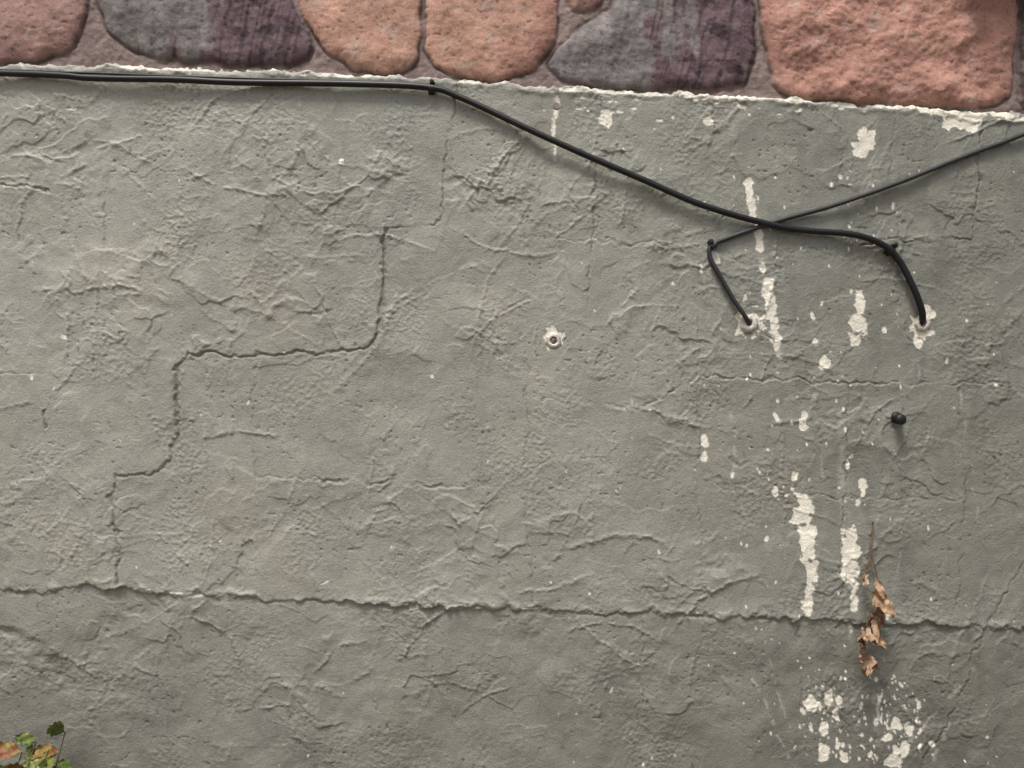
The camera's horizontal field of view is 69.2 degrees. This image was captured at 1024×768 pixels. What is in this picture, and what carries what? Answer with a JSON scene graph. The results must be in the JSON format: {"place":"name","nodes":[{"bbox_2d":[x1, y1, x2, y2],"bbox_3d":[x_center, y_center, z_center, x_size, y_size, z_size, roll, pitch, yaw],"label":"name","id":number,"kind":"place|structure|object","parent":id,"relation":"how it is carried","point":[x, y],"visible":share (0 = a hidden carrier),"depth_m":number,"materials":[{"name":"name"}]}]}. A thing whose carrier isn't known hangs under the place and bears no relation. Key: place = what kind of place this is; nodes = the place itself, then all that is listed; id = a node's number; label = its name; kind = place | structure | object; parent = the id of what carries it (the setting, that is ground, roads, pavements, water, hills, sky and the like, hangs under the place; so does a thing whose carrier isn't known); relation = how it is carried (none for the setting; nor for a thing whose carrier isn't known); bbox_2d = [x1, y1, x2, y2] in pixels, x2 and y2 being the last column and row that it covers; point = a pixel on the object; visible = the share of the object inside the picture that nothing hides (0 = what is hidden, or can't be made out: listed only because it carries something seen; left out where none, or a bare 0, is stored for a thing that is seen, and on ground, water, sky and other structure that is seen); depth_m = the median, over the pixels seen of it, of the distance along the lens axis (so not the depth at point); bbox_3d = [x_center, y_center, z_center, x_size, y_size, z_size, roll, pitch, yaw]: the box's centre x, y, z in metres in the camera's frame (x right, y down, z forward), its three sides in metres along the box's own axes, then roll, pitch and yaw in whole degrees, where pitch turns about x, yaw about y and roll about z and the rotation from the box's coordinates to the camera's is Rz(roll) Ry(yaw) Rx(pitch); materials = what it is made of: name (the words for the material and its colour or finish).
{"place":"outdoors","nodes":[
{"label":"outdoors","id":0,"kind":"place"},
{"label":"ground","id":1,"kind":"structure","parent":0,"visible":0},
{"bbox_2d":[0,721,71,767],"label":"weed plant","id":2,"kind":"object","parent":1,"relation":"on","point":[46,752],"visible":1,"depth_m":1.11,"materials":[{"name":"green plant"}]},
{"bbox_2d":[0,62,1023,767],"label":"stucco wall","id":3,"kind":"structure","parent":1,"relation":"on","point":[322,444],"depth_m":1.16,"materials":[{"name":"grey paint"}]},
{"bbox_2d":[0,69,454,98],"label":"thin wire","id":4,"kind":"object","parent":3,"relation":"attached to","point":[103,73],"visible":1,"depth_m":1.15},
{"bbox_2d":[0,70,925,323],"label":"coaxial cable","id":5,"kind":"object","parent":3,"relation":"attached to","point":[899,261],"visible":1,"depth_m":1.15,"materials":[{"name":"black rubber"}]},
{"bbox_2d":[428,79,434,94],"bbox_3d":[-0.125,-0.462,1.153,0.009,0.021,0.014,6,0,0],"label":"cable clip","id":6,"kind":"object","parent":5,"relation":"attached to","point":[431,87],"visible":1,"depth_m":1.15,"materials":[{"name":"black plastic"}]},
{"bbox_2d":[883,243,897,255],"bbox_3d":[0.590,-0.210,1.153,0.009,0.021,0.014,43,0,0],"label":"cable clip","id":7,"kind":"object","parent":5,"relation":"attached to","point":[890,250],"visible":1,"depth_m":1.15,"materials":[{"name":"black plastic"}]},
{"bbox_2d":[914,317,930,330],"bbox_3d":[0.642,-0.095,1.163,0.024,0.025,0.008,0,0,0],"label":"cable sealant","id":8,"kind":"object","parent":5,"relation":"attached to","point":[925,327],"visible":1,"depth_m":1.16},
{"bbox_2d":[0,0,1023,113],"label":"stone wall","id":9,"kind":"structure","parent":3,"relation":"on","point":[958,55],"depth_m":1.16,"materials":[{"name":"stone"}]},
{"bbox_2d":[545,332,560,348],"bbox_3d":[0.065,-0.068,1.161,0.025,0.026,0.007,0,0,0],"label":"wall anchor","id":10,"kind":"object","parent":3,"relation":"attached to","point":[550,336],"depth_m":1.16,"materials":[{"name":"white plastic"}]},
{"bbox_2d":[550,338,556,343],"bbox_3d":[0.065,-0.068,1.161,0.010,0.010,0.005,0,0,0],"label":"screw","id":11,"kind":"object","parent":10,"relation":"attached to","point":[553,340],"visible":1,"depth_m":1.16,"materials":[{"name":"metal"}]},
{"bbox_2d":[707,132,1023,324],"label":"coaxial cable","id":12,"kind":"object","parent":3,"relation":"attached to","point":[834,205],"visible":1,"depth_m":1.15,"materials":[{"name":"black rubber"}]},
{"bbox_2d":[707,239,717,249],"bbox_3d":[0.311,-0.217,1.151,0.009,0.017,0.014,-34,0,0],"label":"cable clip","id":13,"kind":"object","parent":12,"relation":"attached to","point":[713,243],"visible":1,"depth_m":1.15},
{"bbox_2d":[740,314,757,332],"bbox_3d":[0.370,-0.095,1.160,0.029,0.030,0.008,0,0,0],"label":"cable sealant","id":14,"kind":"object","parent":12,"relation":"attached to","point":[752,327],"visible":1,"depth_m":1.16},
{"bbox_2d":[856,522,896,676],"bbox_3d":[0.547,0.335,1.138,0.056,0.240,0.057,0,0,0],"label":"dried vine","id":15,"kind":"object","parent":3,"relation":"attached to","point":[877,621],"visible":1,"depth_m":1.14,"materials":[{"name":"brown plant"}]},
{"bbox_2d":[891,412,906,424],"bbox_3d":[0.600,0.053,1.152,0.018,0.020,0.021,0,0,0],"label":"cable cap","id":16,"kind":"object","parent":3,"relation":"attached to","point":[898,418],"visible":1,"depth_m":1.14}
]}

